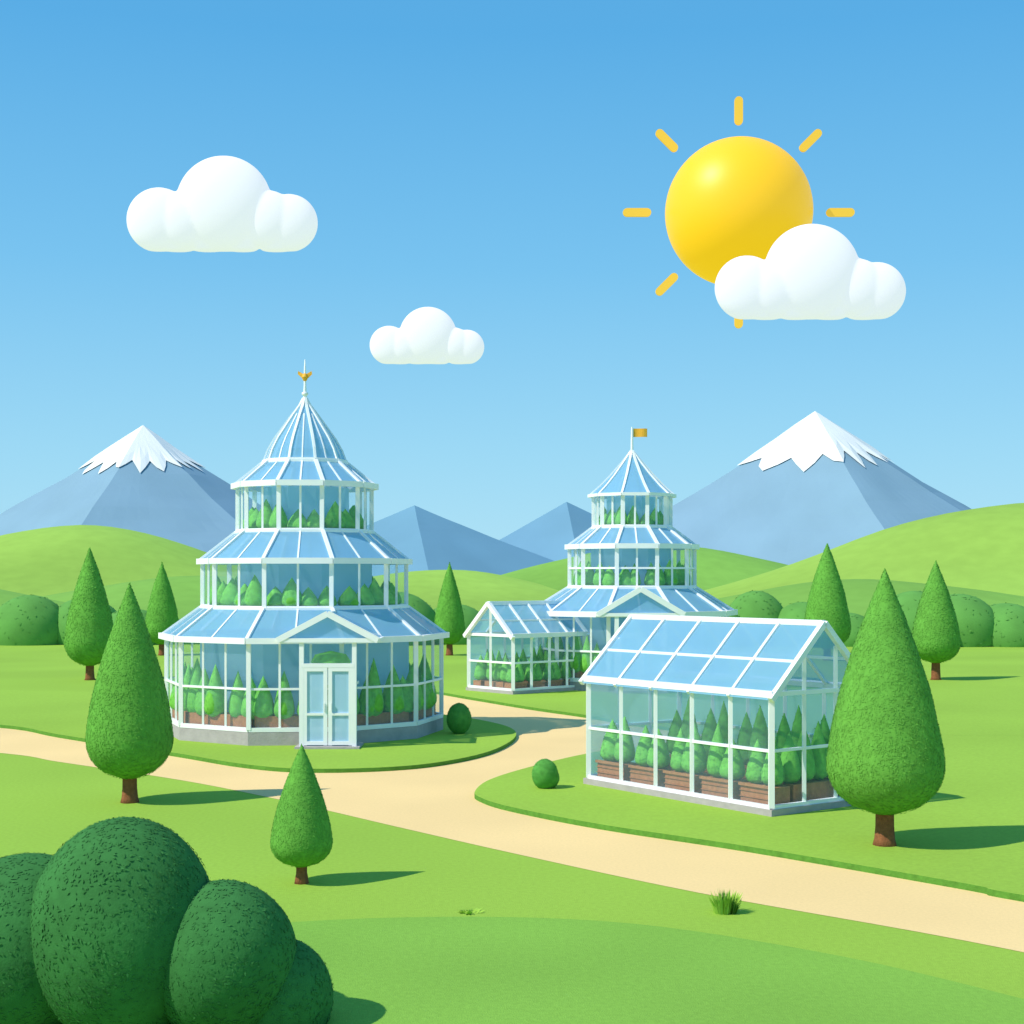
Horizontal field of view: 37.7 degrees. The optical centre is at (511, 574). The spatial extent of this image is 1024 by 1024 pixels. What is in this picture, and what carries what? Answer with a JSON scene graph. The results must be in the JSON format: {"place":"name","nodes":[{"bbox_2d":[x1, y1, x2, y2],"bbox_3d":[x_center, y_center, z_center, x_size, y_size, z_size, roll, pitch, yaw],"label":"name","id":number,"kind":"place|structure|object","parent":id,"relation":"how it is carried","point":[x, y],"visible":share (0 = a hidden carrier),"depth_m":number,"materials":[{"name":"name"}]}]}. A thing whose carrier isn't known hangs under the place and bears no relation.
{"place":"outdoors","nodes":[
{"label":"outdoors","id":0,"kind":"place"},
{"bbox_2d":[0,589,64,606],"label":"hill","id":1,"kind":"structure","parent":0,"point":[5,596],"depth_m":120.93,"materials":[{"name":"green plant"}]},
{"bbox_2d":[0,525,237,595],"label":"hill","id":2,"kind":"structure","parent":0,"point":[44,561],"depth_m":156.94,"materials":[{"name":"green plant"}]},
{"bbox_2d":[0,425,260,551],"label":"snow capped mountain","id":3,"kind":"structure","parent":0,"point":[143,479],"depth_m":476.27,"materials":[{"name":"blue stone"}]},
{"bbox_2d":[42,576,235,618],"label":"hill","id":4,"kind":"structure","parent":0,"point":[186,591],"depth_m":126.46,"materials":[{"name":"green plant"}]},
{"bbox_2d":[127,156,317,251],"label":"cloud","id":5,"kind":"structure","parent":0,"point":[222,204],"depth_m":296.81,"materials":[{"name":"white"}]},
{"bbox_2d":[0,690,515,772],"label":"lawn","id":6,"kind":"structure","parent":0,"point":[61,714],"depth_m":38.48,"materials":[{"name":"green plant"}]},
{"bbox_2d":[158,360,449,748],"bbox_3d":[-5.860,-0.700,42.160,8.160,10.800,8.521,0,0,0],"label":"tiered glass conservatory","id":7,"kind":"object","parent":6,"relation":"on","point":[304,628],"visible":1,"depth_m":40.18,"materials":[{"name":"white painted metal"},{"name":"clear glass"},{"name":"leaves"}]},
{"bbox_2d":[304,668,351,744],"bbox_3d":[-4.680,3.340,38.102,1.262,1.980,0.090,0,0,0],"label":"double door","id":8,"kind":"structure","parent":7,"relation":"in","point":[327,714],"depth_m":38.10,"materials":[{"name":"white paint"}]},
{"bbox_2d":[447,703,471,733],"bbox_3d":[-1.471,3.994,41.700,0.702,0.893,0.710,0,0,0],"label":"round shrub","id":9,"kind":"object","parent":6,"relation":"on","point":[459,718],"visible":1,"depth_m":41.46,"materials":[{"name":"green plant"}]},
{"bbox_2d":[370,307,483,363],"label":"cloud","id":10,"kind":"structure","parent":0,"point":[427,335],"depth_m":248.40,"materials":[{"name":"white"}]},
{"bbox_2d":[367,505,552,575],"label":"mountain","id":11,"kind":"structure","parent":0,"point":[423,539],"depth_m":403.84,"materials":[{"name":"blue stone"}]},
{"bbox_2d":[373,570,558,610],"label":"hill","id":12,"kind":"structure","parent":0,"point":[477,590],"depth_m":172.92,"materials":[{"name":"green plant"}]},
{"bbox_2d":[0,644,1023,998],"bbox_3d":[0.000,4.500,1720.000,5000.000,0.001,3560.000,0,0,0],"label":"ground","id":13,"kind":"structure","parent":0,"point":[366,868],"depth_m":22.92,"materials":[{"name":"green plant"}]},
{"bbox_2d":[64,548,112,679],"bbox_3d":[-18.109,1.681,64.294,2.159,5.738,2.162,0,0,0],"label":"cypress tree","id":14,"kind":"object","parent":13,"relation":"on","point":[89,623],"visible":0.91,"depth_m":63.63,"materials":[{"name":"green plant"}]},
{"bbox_2d":[0,594,199,645],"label":"distant trees","id":15,"kind":"object","parent":13,"relation":"on","point":[30,620],"visible":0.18,"depth_m":96.13,"materials":[{"name":"green plant"}]},
{"bbox_2d":[85,583,173,803],"bbox_3d":[-7.577,2.342,29.693,1.717,4.416,1.709,0,0,0],"label":"cypress tree","id":16,"kind":"object","parent":13,"relation":"on","point":[129,739],"visible":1,"depth_m":29.18,"materials":[{"name":"green plant"}]},
{"bbox_2d":[145,562,178,655],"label":"cypress tree","id":17,"kind":"object","parent":13,"relation":"on","point":[161,615],"visible":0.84,"depth_m":83.41,"materials":[{"name":"green plant"}]},
{"bbox_2d":[270,744,332,884],"bbox_3d":[-3.070,3.502,21.902,0.920,2.095,0.918,0,0,0],"label":"cypress tree","id":18,"kind":"object","parent":13,"relation":"on","point":[301,839],"visible":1,"depth_m":21.62,"materials":[{"name":"green plant"}]},
{"bbox_2d":[399,592,478,645],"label":"distant trees","id":19,"kind":"object","parent":13,"relation":"on","point":[422,607],"visible":0.06,"depth_m":96.92,"materials":[{"name":"green plant"}]},
{"bbox_2d":[434,562,464,655],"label":"cypress tree","id":20,"kind":"object","parent":13,"relation":"on","point":[449,615],"visible":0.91,"depth_m":83.48,"materials":[{"name":"green plant"}]},
{"bbox_2d":[458,908,483,914],"bbox_3d":[-0.568,4.482,20.010,0.388,0.057,0.338,0,0,-38],"label":"grass tuft","id":21,"kind":"object","parent":13,"relation":"on","point":[469,912],"visible":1,"depth_m":20.00,"materials":[{"name":"green plant"}]},
{"bbox_2d":[709,889,742,914],"bbox_3d":[2.845,4.340,20.007,0.478,0.340,0.481,0,0,0],"label":"grass tuft","id":22,"kind":"object","parent":13,"relation":"on","point":[727,903],"visible":1,"depth_m":19.90,"materials":[{"name":"green plant"}]},
{"bbox_2d":[713,590,863,646],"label":"distant trees","id":23,"kind":"object","parent":13,"relation":"on","point":[756,604],"visible":0.2,"depth_m":94.43,"materials":[{"name":"green plant"}]},
{"bbox_2d":[804,543,850,642],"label":"cypress tree","id":24,"kind":"object","parent":13,"relation":"on","point":[826,601],"visible":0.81,"depth_m":78.27,"materials":[{"name":"green plant"}]},
{"bbox_2d":[897,590,1023,646],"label":"distant trees","id":25,"kind":"object","parent":13,"relation":"on","point":[981,623],"visible":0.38,"depth_m":93.74,"materials":[{"name":"green plant"}]},
{"bbox_2d":[0,694,1023,951],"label":"sand path","id":26,"kind":"structure","parent":0,"point":[440,800],"depth_m":25.49,"materials":[{"name":"beige sand"}]},
{"bbox_2d":[0,0,1023,539],"label":"sky","id":27,"kind":"structure","parent":0,"point":[480,163],"materials":[{"name":"blue"}]},
{"bbox_2d":[623,96,854,328],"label":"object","id":28,"kind":"object","parent":27,"relation":"in","point":[729,199],"visible":0.73,"depth_m":867.57,"materials":[{"name":"yellow"}]},
{"bbox_2d":[500,502,595,560],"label":"mountain","id":29,"kind":"structure","parent":0,"point":[550,534],"depth_m":431.76,"materials":[{"name":"blue stone"}]},
{"bbox_2d":[502,547,786,590],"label":"hill","id":30,"kind":"structure","parent":0,"point":[716,568],"depth_m":188.01,"materials":[{"name":"green plant"}]},
{"bbox_2d":[291,917,1023,1023],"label":"lawn","id":31,"kind":"structure","parent":0,"point":[461,970],"depth_m":16.67,"materials":[{"name":"green plant"}]},
{"bbox_2d":[0,816,333,1023],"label":"shrub","id":32,"kind":"object","parent":31,"relation":"on","point":[126,920],"visible":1,"depth_m":14.36,"materials":[{"name":"green plant"}]},
{"bbox_2d":[430,667,1023,734],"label":"lawn","id":33,"kind":"structure","parent":0,"point":[978,700],"depth_m":53.44,"materials":[{"name":"green plant"}]},
{"bbox_2d":[463,600,589,694],"bbox_3d":[0.562,2.818,57.457,3.946,3.663,2.939,0,0,-41],"label":"gabled greenhouse","id":34,"kind":"object","parent":33,"relation":"on","point":[505,654],"visible":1,"depth_m":56.87,"materials":[{"name":"glass"}]},
{"bbox_2d":[542,427,737,690],"bbox_3d":[4.800,-0.610,59.839,8.458,10.620,8.379,0,0,0],"label":"tiered glass conservatory","id":35,"kind":"object","parent":33,"relation":"on","point":[633,538],"visible":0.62,"depth_m":58.26,"materials":[{"name":"white painted metal"},{"name":"clear glass"},{"name":"leaves"}]},
{"bbox_2d":[912,560,960,679],"bbox_3d":[17.799,1.901,63.005,2.047,5.098,2.056,0,0,0],"label":"cypress tree","id":36,"kind":"object","parent":33,"relation":"on","point":[936,634],"visible":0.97,"depth_m":62.39,"materials":[{"name":"green plant"}]},
{"bbox_2d":[474,735,1023,901],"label":"lawn","id":37,"kind":"structure","parent":0,"point":[963,828],"depth_m":26.77,"materials":[{"name":"green plant"}]},
{"bbox_2d":[532,758,559,788],"bbox_3d":[0.695,4.116,31.010,0.588,0.649,0.578,0,0,0],"label":"round shrub","id":38,"kind":"object","parent":37,"relation":"on","point":[545,774],"visible":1,"depth_m":30.81,"materials":[{"name":"green plant"}]},
{"bbox_2d":[579,614,850,816],"bbox_3d":[4.222,2.748,30.282,2.915,3.803,5.556,0,0,-37],"label":"gabled greenhouse","id":39,"kind":"object","parent":37,"relation":"on","point":[734,713],"visible":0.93,"depth_m":29.74,"materials":[{"name":"glass"}]},
{"bbox_2d":[826,568,945,846],"bbox_3d":[6.085,2.171,24.464,1.900,4.557,1.893,0,0,0],"label":"cypress tree","id":40,"kind":"object","parent":37,"relation":"on","point":[885,761],"visible":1,"depth_m":23.88,"materials":[{"name":"green plant"}]},
{"bbox_2d":[715,224,905,319],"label":"cloud","id":41,"kind":"structure","parent":0,"point":[812,272],"depth_m":593.61,"materials":[{"name":"white"}]},
{"bbox_2d":[673,411,970,564],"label":"snow capped mountain","id":42,"kind":"structure","parent":0,"point":[814,483],"depth_m":457.66,"materials":[{"name":"blue stone"}]},
{"bbox_2d":[704,503,1023,598],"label":"hill","id":43,"kind":"structure","parent":0,"point":[980,548],"depth_m":139.22,"materials":[{"name":"green plant"}]},
{"bbox_2d":[718,579,1023,616],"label":"hill","id":44,"kind":"structure","parent":0,"point":[859,593],"depth_m":119.42,"materials":[{"name":"green plant"}]}
]}

